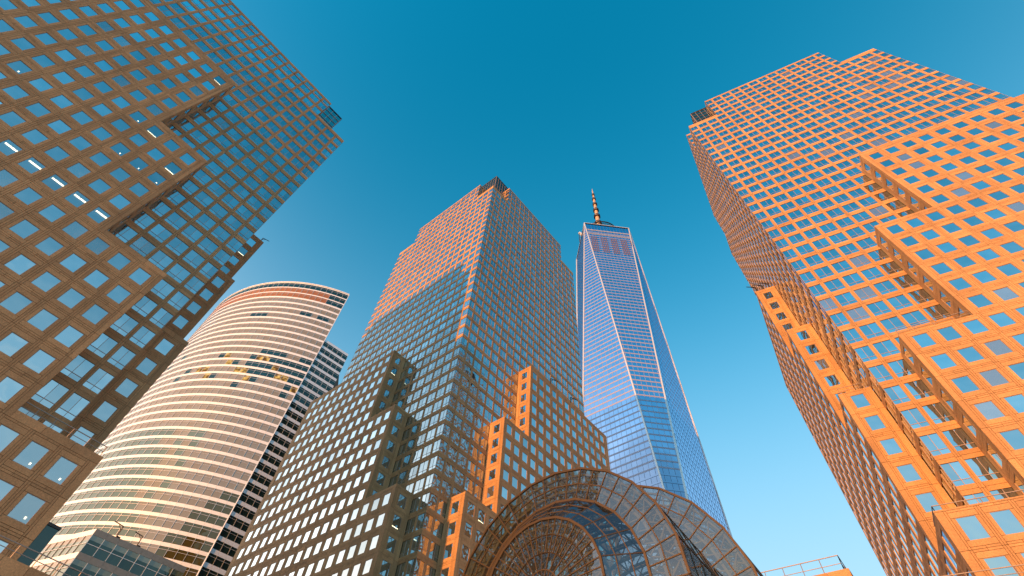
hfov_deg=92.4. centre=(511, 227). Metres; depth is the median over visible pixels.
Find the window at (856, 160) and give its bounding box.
[850,156,859,163]
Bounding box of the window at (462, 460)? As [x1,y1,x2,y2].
[457,453,466,468]
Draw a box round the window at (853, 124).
[844,122,858,128]
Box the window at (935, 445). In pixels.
[919,433,950,455]
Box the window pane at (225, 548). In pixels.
[220,543,230,553]
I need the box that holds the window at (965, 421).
[963,416,975,436]
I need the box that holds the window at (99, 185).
[88,178,111,193]
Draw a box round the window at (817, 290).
[808,284,826,296]
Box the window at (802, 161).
[794,158,807,165]
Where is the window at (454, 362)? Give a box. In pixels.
[451,358,457,367]
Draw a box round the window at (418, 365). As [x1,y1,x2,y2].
[415,360,422,369]
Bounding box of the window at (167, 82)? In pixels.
[161,78,176,88]
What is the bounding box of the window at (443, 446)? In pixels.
[439,439,447,454]
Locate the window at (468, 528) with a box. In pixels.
[464,522,471,538]
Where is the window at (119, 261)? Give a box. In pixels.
[107,252,130,270]
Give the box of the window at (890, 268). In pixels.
[880,261,902,274]
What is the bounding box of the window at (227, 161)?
[217,153,234,167]
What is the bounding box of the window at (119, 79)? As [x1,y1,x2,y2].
[112,75,130,86]
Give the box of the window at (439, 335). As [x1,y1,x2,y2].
[436,331,443,340]
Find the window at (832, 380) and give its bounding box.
[824,374,839,386]
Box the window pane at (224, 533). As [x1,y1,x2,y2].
[220,527,229,537]
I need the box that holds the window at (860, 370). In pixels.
[857,363,866,381]
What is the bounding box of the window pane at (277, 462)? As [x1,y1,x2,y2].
[273,459,280,466]
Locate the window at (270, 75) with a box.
[267,73,278,82]
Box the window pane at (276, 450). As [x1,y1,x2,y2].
[272,446,280,454]
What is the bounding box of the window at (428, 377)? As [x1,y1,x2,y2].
[424,372,432,383]
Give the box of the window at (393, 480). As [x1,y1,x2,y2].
[388,475,397,486]
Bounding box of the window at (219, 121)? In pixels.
[213,116,229,129]
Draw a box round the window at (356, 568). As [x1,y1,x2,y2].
[351,563,360,575]
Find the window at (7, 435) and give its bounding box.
[0,424,19,452]
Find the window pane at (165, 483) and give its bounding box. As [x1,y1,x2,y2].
[159,480,171,487]
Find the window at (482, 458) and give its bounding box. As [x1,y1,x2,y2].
[479,452,486,465]
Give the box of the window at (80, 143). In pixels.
[68,136,91,150]
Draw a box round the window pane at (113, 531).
[108,525,121,534]
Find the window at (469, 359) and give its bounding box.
[466,353,472,364]
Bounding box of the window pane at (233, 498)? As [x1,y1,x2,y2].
[228,493,239,502]
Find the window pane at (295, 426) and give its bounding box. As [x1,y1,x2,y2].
[292,423,298,430]
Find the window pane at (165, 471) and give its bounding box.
[158,468,170,475]
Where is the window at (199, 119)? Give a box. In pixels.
[189,111,206,124]
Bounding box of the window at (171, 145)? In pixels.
[163,139,179,151]
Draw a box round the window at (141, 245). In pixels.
[129,236,155,256]
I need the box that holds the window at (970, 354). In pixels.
[957,346,984,362]
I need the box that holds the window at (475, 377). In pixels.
[472,371,478,383]
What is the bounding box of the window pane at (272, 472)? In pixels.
[268,468,275,476]
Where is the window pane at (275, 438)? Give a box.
[271,434,279,442]
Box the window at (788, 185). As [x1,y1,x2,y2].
[780,181,794,189]
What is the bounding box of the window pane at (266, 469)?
[262,464,270,473]
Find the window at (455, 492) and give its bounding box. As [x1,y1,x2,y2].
[452,487,460,496]
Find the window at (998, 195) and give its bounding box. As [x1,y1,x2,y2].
[988,191,1009,200]
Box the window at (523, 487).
[521,483,525,495]
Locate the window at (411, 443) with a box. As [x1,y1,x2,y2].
[406,438,415,451]
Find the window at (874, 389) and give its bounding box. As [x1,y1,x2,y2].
[871,382,881,402]
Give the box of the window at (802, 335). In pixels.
[796,330,809,339]
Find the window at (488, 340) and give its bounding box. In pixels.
[486,336,491,346]
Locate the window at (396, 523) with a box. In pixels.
[392,514,401,530]
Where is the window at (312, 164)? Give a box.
[308,160,318,170]
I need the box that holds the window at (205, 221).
[196,213,215,230]
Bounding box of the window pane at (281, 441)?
[277,437,285,445]
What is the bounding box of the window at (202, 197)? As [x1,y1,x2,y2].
[193,191,214,206]
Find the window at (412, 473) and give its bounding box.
[407,465,417,480]
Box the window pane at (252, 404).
[247,401,256,407]
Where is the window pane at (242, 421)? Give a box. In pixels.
[237,417,246,424]
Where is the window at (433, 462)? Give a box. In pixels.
[428,456,437,470]
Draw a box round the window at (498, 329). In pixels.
[495,324,500,334]
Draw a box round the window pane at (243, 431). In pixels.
[239,428,248,435]
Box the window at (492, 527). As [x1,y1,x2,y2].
[489,516,494,530]
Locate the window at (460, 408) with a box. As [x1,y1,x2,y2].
[456,401,464,415]
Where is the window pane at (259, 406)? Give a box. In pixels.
[254,403,263,409]
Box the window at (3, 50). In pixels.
[0,44,10,54]
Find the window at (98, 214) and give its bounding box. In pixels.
[86,207,110,223]
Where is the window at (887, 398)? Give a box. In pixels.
[884,390,895,411]
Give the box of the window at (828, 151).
[820,148,834,155]
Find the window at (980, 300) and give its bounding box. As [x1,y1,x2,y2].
[967,294,992,307]
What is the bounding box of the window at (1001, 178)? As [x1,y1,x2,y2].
[991,174,1011,182]
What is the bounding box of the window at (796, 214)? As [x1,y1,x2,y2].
[788,210,803,219]
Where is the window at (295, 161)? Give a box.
[291,157,303,168]
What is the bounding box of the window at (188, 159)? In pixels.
[179,153,195,165]
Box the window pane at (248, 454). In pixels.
[243,450,254,458]
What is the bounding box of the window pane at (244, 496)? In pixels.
[239,493,248,501]
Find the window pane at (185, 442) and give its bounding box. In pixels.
[180,438,191,445]
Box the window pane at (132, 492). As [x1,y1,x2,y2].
[126,489,138,496]
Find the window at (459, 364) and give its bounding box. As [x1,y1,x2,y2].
[456,358,462,369]
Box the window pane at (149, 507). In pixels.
[142,502,156,511]
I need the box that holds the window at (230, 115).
[224,111,239,122]
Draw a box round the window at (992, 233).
[981,228,1003,238]
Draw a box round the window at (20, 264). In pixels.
[4,254,35,274]
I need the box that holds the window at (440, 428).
[436,423,444,436]
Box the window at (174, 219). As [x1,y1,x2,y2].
[164,212,186,229]
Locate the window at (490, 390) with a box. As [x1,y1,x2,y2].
[488,384,494,397]
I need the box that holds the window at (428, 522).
[423,513,433,531]
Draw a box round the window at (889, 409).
[886,402,897,424]
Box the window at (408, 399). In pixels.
[404,394,412,404]
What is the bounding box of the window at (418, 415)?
[414,409,423,421]
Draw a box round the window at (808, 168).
[800,164,815,172]
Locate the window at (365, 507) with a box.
[360,502,369,515]
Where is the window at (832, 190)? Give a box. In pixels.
[824,186,840,194]
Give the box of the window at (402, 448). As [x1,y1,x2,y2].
[397,443,406,456]
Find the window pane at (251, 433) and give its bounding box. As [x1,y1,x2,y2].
[246,430,256,437]
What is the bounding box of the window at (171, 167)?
[164,162,181,174]
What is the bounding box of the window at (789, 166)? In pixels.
[781,163,794,170]
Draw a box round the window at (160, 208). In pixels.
[148,200,170,216]
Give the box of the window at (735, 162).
[728,160,739,166]
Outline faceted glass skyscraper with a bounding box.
[576,190,732,575]
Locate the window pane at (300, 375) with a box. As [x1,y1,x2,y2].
[297,372,305,378]
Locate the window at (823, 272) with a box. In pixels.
[813,266,833,278]
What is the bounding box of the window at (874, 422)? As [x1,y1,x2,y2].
[864,415,885,430]
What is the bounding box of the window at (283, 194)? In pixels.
[278,189,289,200]
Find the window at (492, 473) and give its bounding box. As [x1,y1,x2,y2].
[489,469,495,479]
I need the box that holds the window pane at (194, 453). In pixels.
[189,450,200,457]
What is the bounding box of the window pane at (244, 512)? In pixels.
[239,507,249,516]
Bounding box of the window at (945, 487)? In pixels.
[941,478,956,506]
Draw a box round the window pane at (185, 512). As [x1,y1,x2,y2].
[178,507,191,517]
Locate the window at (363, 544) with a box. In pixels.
[358,540,366,554]
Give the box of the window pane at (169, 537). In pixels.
[162,532,176,542]
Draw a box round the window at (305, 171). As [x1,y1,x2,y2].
[301,167,312,177]
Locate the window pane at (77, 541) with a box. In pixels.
[65,537,82,554]
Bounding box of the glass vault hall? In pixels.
[462,467,762,575]
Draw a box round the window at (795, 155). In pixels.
[787,152,800,159]
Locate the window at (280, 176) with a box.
[275,171,288,183]
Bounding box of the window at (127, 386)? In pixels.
[115,378,137,397]
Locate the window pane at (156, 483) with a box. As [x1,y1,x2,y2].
[150,479,162,486]
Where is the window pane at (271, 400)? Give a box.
[267,397,275,403]
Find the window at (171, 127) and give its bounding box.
[167,125,181,135]
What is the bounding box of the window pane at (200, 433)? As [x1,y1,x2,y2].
[194,430,205,437]
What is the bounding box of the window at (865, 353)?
[853,346,877,361]
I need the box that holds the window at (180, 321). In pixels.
[173,315,188,328]
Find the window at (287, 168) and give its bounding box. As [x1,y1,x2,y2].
[283,164,295,176]
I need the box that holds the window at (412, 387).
[408,382,415,392]
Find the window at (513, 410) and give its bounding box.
[510,404,515,416]
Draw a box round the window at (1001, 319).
[988,312,1015,326]
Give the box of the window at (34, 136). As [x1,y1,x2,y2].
[21,129,48,144]
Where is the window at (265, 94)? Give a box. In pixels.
[261,91,273,101]
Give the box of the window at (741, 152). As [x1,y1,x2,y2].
[735,150,746,155]
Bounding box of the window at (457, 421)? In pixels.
[454,415,462,429]
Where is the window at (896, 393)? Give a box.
[883,385,910,404]
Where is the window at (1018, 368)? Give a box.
[1008,362,1023,379]
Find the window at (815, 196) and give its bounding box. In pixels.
[809,191,825,200]
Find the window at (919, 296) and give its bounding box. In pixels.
[907,289,933,303]
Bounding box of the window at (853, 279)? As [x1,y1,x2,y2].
[842,273,864,285]
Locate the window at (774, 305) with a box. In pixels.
[769,301,779,309]
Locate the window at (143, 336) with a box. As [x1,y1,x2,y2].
[129,326,154,347]
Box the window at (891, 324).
[880,316,905,332]
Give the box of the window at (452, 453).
[448,446,456,461]
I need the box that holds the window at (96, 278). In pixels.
[83,269,109,288]
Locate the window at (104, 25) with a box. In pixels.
[96,21,114,31]
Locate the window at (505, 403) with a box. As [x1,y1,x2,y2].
[503,397,508,410]
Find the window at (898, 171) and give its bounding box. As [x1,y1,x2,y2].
[891,167,907,174]
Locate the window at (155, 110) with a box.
[146,104,162,115]
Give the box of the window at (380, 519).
[375,513,384,527]
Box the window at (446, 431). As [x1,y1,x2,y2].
[442,424,450,438]
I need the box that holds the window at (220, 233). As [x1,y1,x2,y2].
[211,225,230,242]
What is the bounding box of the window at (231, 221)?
[224,215,241,230]
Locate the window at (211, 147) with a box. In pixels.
[203,142,221,155]
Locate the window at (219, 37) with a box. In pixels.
[215,35,229,44]
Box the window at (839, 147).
[834,143,848,150]
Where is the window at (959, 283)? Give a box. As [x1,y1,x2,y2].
[948,277,971,289]
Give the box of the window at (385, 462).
[382,456,389,468]
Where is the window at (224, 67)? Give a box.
[219,63,232,74]
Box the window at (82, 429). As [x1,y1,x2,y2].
[70,426,93,445]
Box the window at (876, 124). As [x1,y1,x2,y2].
[866,121,881,128]
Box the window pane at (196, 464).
[190,461,202,468]
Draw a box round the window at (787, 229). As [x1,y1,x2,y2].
[780,224,796,233]
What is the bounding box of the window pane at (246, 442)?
[241,439,251,446]
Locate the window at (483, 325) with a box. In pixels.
[480,320,486,330]
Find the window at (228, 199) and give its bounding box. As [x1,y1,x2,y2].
[221,193,239,208]
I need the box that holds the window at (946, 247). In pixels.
[936,242,957,252]
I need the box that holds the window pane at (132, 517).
[125,513,139,522]
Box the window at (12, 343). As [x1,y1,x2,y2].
[0,332,28,356]
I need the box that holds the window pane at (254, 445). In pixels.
[249,440,259,448]
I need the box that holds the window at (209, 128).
[202,123,219,136]
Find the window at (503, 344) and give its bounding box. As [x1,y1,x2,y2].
[501,340,506,349]
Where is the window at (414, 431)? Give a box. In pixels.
[410,423,419,436]
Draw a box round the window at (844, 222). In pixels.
[835,217,854,227]
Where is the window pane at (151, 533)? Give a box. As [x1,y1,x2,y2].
[144,529,157,539]
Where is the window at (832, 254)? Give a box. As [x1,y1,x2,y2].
[821,249,841,260]
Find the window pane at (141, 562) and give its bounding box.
[128,555,150,575]
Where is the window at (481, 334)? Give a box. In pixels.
[479,330,484,340]
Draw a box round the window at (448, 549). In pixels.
[444,543,452,558]
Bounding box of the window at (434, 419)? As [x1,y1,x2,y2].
[429,413,438,426]
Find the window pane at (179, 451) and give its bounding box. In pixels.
[173,448,184,455]
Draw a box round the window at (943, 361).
[931,353,956,368]
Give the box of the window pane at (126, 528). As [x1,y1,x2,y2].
[116,526,129,535]
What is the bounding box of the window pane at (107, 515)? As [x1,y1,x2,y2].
[99,512,113,520]
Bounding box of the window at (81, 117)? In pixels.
[70,111,92,124]
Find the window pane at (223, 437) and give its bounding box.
[218,433,228,440]
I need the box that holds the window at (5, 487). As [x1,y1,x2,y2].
[0,479,14,500]
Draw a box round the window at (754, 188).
[748,184,761,192]
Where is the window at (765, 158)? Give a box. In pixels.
[756,156,769,162]
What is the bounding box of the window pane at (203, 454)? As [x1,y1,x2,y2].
[197,451,208,458]
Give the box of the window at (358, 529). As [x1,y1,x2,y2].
[354,523,362,536]
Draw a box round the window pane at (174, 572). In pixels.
[169,569,183,575]
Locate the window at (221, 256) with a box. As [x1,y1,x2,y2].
[213,249,230,264]
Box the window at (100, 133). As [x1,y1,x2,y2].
[91,127,111,140]
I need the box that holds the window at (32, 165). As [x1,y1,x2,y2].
[17,157,45,173]
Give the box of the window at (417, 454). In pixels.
[411,449,421,463]
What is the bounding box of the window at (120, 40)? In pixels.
[113,36,130,46]
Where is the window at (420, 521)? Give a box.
[415,513,425,530]
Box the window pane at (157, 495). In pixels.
[151,490,163,499]
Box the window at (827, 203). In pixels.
[817,199,834,208]
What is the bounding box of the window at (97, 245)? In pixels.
[85,237,109,254]
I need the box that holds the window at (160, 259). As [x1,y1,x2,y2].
[148,250,173,270]
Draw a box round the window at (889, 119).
[880,116,896,123]
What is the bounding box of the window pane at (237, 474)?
[232,470,242,478]
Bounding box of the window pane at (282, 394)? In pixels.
[278,391,287,398]
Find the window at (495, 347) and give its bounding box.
[493,343,498,353]
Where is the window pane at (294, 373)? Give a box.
[291,370,298,376]
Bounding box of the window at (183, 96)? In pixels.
[176,91,190,101]
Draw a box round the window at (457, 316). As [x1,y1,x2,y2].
[454,313,460,321]
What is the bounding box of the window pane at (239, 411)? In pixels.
[235,408,244,414]
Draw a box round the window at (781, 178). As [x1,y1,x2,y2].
[774,175,787,182]
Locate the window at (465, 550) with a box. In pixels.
[461,545,468,560]
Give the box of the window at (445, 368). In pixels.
[442,363,449,373]
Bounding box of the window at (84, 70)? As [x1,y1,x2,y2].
[74,65,95,77]
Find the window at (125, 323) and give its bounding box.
[110,314,138,335]
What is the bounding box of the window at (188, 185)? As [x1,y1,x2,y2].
[179,179,199,194]
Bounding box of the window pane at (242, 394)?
[238,391,247,396]
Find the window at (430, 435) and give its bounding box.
[426,428,435,441]
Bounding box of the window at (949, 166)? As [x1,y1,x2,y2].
[940,163,957,170]
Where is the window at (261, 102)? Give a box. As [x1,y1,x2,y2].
[252,96,266,106]
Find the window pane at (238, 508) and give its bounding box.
[233,504,242,513]
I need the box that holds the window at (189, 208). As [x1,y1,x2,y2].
[180,201,200,217]
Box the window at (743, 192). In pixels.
[737,189,748,196]
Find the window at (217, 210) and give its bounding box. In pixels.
[209,203,228,219]
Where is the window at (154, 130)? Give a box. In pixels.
[146,125,164,137]
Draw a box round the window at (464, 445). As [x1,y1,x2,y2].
[460,437,468,452]
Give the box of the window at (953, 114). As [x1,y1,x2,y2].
[945,110,964,117]
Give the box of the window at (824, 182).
[815,178,831,186]
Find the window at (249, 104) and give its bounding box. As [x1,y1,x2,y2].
[243,100,258,111]
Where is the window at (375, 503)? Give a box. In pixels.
[371,498,379,510]
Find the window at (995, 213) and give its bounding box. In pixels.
[985,209,1006,218]
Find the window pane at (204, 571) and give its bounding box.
[198,567,209,575]
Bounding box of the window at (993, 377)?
[979,369,1009,386]
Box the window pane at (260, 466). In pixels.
[256,462,264,470]
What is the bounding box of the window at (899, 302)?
[886,295,912,309]
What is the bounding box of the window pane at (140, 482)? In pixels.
[134,478,146,485]
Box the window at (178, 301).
[167,291,188,310]
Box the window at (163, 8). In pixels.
[157,5,173,16]
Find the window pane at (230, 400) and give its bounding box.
[226,398,235,403]
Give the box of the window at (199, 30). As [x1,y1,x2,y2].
[193,26,208,37]
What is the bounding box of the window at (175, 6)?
[169,3,185,13]
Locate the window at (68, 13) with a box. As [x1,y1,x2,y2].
[59,9,79,19]
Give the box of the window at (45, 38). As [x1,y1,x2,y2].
[35,33,57,44]
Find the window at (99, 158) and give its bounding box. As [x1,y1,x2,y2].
[89,152,111,166]
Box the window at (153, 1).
[150,0,161,3]
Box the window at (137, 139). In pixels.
[129,133,147,146]
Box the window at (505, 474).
[503,470,508,481]
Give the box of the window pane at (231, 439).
[225,435,235,442]
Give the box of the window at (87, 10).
[78,6,97,16]
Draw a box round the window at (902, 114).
[894,111,910,117]
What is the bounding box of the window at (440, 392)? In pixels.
[436,386,444,398]
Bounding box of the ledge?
[895,310,971,334]
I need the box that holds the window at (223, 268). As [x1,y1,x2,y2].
[220,265,229,273]
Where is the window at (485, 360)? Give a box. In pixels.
[483,356,489,367]
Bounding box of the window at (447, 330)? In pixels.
[444,327,450,335]
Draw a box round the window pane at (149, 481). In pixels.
[142,478,154,486]
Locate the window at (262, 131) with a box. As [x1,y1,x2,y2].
[257,127,271,138]
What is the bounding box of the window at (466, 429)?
[463,422,470,437]
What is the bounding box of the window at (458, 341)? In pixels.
[455,336,462,346]
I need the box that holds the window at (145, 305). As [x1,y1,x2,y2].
[131,296,157,316]
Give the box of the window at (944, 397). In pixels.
[941,390,952,409]
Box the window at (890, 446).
[879,438,902,454]
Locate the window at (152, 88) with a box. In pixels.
[146,84,162,94]
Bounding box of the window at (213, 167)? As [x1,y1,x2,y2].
[205,161,223,175]
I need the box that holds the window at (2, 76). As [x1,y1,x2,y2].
[0,72,6,78]
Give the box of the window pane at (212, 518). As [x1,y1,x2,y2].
[206,513,218,523]
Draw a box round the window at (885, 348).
[872,340,900,356]
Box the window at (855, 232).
[845,227,865,237]
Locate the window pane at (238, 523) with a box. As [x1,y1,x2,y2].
[233,518,243,528]
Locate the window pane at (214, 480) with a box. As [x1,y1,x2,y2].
[209,476,220,484]
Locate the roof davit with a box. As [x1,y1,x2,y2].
[114,521,123,537]
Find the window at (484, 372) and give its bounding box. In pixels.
[481,366,487,378]
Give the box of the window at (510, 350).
[508,345,512,355]
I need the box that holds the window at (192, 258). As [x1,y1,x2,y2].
[182,249,204,268]
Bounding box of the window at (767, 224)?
[760,220,773,228]
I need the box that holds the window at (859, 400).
[850,393,869,407]
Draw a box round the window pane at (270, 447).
[267,443,274,451]
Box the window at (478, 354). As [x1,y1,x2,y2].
[475,349,481,360]
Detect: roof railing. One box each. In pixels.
[0,535,89,575]
[21,402,107,455]
[761,555,845,575]
[837,382,866,392]
[931,489,1023,526]
[944,564,1023,575]
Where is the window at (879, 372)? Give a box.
[868,364,893,381]
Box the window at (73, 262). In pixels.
[60,253,86,272]
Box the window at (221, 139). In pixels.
[215,134,232,148]
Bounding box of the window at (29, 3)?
[21,0,40,6]
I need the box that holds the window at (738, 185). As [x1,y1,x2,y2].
[732,182,743,188]
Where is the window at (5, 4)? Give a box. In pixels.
[0,0,17,9]
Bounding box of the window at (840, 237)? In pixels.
[829,232,848,243]
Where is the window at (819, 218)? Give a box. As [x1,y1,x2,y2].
[810,213,828,223]
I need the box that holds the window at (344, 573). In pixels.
[341,568,348,575]
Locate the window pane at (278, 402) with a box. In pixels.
[274,399,282,405]
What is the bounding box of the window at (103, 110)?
[92,103,112,116]
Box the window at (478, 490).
[474,484,482,500]
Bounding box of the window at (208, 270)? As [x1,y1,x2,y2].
[198,262,217,278]
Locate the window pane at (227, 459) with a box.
[221,455,232,463]
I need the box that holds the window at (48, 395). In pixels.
[32,379,68,408]
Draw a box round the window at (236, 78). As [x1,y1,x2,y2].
[230,74,244,85]
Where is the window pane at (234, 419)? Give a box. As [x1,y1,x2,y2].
[229,416,239,423]
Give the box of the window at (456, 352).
[453,347,459,356]
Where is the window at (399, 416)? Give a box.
[396,412,402,422]
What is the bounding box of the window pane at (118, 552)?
[105,545,127,566]
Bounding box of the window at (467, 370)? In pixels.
[463,364,470,376]
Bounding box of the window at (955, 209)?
[946,204,966,214]
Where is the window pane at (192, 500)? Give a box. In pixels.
[186,496,198,505]
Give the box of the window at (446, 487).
[441,480,450,497]
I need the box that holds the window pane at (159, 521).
[152,517,165,526]
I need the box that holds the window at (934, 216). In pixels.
[926,211,945,220]
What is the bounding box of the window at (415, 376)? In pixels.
[411,371,418,381]
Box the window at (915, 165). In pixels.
[908,161,925,168]
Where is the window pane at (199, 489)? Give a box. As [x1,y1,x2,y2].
[193,485,205,493]
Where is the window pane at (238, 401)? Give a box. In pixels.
[233,398,242,404]
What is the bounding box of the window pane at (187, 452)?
[181,449,192,456]
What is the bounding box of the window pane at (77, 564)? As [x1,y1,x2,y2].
[62,558,86,575]
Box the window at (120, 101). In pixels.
[111,96,130,108]
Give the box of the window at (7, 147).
[0,139,22,155]
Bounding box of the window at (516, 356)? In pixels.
[514,352,519,361]
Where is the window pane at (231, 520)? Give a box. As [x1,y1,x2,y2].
[226,515,236,525]
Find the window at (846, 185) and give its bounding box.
[839,180,856,189]
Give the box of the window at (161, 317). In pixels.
[149,308,173,327]
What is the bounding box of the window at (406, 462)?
[402,454,411,467]
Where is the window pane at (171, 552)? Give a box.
[163,547,178,558]
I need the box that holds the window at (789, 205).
[780,201,795,210]
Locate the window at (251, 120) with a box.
[246,116,260,127]
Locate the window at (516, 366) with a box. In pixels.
[513,361,518,371]
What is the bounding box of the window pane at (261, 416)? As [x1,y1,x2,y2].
[257,413,266,419]
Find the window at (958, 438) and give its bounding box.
[942,428,976,450]
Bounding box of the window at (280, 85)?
[277,83,287,92]
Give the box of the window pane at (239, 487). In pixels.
[234,482,244,491]
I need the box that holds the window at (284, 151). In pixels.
[280,148,292,159]
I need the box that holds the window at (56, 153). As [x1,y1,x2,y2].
[45,146,70,161]
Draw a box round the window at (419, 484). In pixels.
[413,478,424,493]
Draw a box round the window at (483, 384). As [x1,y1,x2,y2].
[480,378,486,390]
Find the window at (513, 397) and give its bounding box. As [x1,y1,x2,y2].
[511,393,516,404]
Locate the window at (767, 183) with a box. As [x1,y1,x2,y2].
[761,179,774,187]
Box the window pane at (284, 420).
[281,417,288,424]
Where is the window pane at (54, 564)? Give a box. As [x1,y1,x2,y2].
[44,562,57,574]
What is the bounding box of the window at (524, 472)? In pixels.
[522,467,526,478]
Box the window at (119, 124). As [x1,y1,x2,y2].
[111,118,130,131]
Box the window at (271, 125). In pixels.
[266,121,279,132]
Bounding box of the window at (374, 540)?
[369,535,378,549]
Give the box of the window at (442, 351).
[439,346,446,355]
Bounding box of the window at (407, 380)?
[403,375,411,385]
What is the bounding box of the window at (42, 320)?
[27,309,58,331]
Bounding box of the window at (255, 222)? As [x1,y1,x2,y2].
[249,216,262,229]
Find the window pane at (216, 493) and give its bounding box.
[211,489,222,498]
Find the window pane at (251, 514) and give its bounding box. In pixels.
[246,510,254,519]
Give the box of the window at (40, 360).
[23,349,55,373]
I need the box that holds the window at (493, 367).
[490,362,496,373]
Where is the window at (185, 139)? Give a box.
[181,137,196,147]
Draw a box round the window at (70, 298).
[57,288,85,308]
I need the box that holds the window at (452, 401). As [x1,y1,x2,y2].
[448,395,455,407]
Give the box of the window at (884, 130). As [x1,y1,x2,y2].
[875,127,892,134]
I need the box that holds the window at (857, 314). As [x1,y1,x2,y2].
[846,307,870,321]
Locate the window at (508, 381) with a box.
[505,375,510,386]
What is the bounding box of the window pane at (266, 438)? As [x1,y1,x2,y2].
[262,434,271,442]
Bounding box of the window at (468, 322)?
[465,318,470,326]
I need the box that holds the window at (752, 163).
[745,161,756,167]
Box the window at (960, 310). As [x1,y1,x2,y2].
[958,307,967,317]
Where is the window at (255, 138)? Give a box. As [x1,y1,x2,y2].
[249,133,262,144]
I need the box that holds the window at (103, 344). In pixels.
[87,333,117,357]
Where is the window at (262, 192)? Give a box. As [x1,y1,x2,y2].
[256,187,271,200]
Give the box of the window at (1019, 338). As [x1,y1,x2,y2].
[1011,333,1023,346]
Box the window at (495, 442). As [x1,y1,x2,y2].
[492,438,498,447]
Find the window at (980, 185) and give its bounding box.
[970,181,990,189]
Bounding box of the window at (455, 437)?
[451,430,459,445]
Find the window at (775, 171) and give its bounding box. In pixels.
[768,168,780,175]
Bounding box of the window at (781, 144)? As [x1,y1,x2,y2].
[775,141,787,147]
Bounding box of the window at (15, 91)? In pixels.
[2,85,28,99]
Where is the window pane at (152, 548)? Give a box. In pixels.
[146,544,158,552]
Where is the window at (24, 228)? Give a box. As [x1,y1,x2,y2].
[8,219,39,238]
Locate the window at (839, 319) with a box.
[829,312,849,326]
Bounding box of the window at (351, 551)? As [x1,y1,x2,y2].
[346,544,356,559]
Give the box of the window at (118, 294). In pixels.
[106,285,130,303]
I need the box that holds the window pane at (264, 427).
[259,423,269,430]
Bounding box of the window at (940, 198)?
[931,194,949,203]
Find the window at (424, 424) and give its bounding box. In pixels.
[420,419,428,431]
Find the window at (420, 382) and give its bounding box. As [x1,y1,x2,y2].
[416,377,424,387]
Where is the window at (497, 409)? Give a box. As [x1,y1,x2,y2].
[494,404,500,415]
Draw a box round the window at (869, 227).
[862,221,878,232]
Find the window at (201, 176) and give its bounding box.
[193,169,211,184]
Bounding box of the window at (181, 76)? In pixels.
[175,73,189,82]
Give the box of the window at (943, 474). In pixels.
[940,465,955,494]
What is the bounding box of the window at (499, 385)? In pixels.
[497,380,502,391]
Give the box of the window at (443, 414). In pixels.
[439,409,447,421]
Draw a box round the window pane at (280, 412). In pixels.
[276,409,284,416]
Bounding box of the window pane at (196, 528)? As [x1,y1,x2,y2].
[189,523,202,534]
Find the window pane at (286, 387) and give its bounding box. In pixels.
[282,384,291,390]
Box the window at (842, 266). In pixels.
[831,260,852,272]
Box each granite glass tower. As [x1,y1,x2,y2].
[0,0,343,565]
[224,176,622,575]
[686,49,1023,575]
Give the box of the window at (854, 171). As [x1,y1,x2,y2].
[845,168,861,176]
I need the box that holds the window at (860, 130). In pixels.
[853,127,868,133]
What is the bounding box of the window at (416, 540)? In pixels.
[410,535,421,553]
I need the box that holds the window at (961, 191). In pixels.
[950,187,969,196]
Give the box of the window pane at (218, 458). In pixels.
[213,454,224,461]
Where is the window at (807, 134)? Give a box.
[799,131,812,138]
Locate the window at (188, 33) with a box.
[182,29,198,40]
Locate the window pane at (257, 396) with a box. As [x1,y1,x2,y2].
[252,393,261,399]
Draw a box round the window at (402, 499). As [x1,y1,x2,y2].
[397,494,406,508]
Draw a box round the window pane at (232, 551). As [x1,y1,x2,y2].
[227,546,236,556]
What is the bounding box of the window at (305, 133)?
[302,130,313,140]
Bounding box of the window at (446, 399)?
[442,395,449,406]
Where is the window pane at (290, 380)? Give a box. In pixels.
[287,377,294,383]
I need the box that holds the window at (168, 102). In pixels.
[162,97,177,108]
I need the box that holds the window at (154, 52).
[145,46,160,56]
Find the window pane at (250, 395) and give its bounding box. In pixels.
[245,392,254,398]
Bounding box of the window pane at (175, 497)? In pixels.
[168,493,181,501]
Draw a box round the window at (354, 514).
[350,508,358,520]
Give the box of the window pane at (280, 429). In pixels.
[276,426,283,433]
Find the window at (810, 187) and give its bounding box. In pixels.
[801,183,817,192]
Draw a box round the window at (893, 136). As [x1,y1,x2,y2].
[885,133,902,140]
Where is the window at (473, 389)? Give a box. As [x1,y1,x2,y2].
[470,383,476,395]
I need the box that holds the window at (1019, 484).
[1014,474,1023,493]
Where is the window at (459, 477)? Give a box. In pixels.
[454,469,463,486]
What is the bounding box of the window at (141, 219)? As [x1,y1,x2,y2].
[131,211,154,228]
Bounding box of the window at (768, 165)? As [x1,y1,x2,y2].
[762,162,775,169]
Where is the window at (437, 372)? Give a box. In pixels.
[433,367,441,378]
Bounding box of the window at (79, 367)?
[60,355,94,381]
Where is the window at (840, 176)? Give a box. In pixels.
[830,173,846,181]
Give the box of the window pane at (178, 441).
[172,438,183,444]
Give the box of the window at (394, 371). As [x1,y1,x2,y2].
[391,367,397,375]
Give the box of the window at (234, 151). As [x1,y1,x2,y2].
[228,146,244,159]
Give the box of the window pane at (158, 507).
[151,503,165,512]
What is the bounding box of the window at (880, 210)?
[869,206,888,215]
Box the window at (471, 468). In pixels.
[467,460,475,476]
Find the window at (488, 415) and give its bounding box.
[484,409,491,422]
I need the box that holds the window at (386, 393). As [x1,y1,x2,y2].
[383,389,389,398]
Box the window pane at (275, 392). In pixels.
[271,389,280,396]
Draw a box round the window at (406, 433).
[401,428,410,440]
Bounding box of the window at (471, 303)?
[469,300,474,308]
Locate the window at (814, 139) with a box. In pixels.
[805,137,819,143]
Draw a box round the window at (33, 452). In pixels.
[12,441,48,469]
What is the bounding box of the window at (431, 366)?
[428,361,435,371]
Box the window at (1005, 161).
[994,158,1015,166]

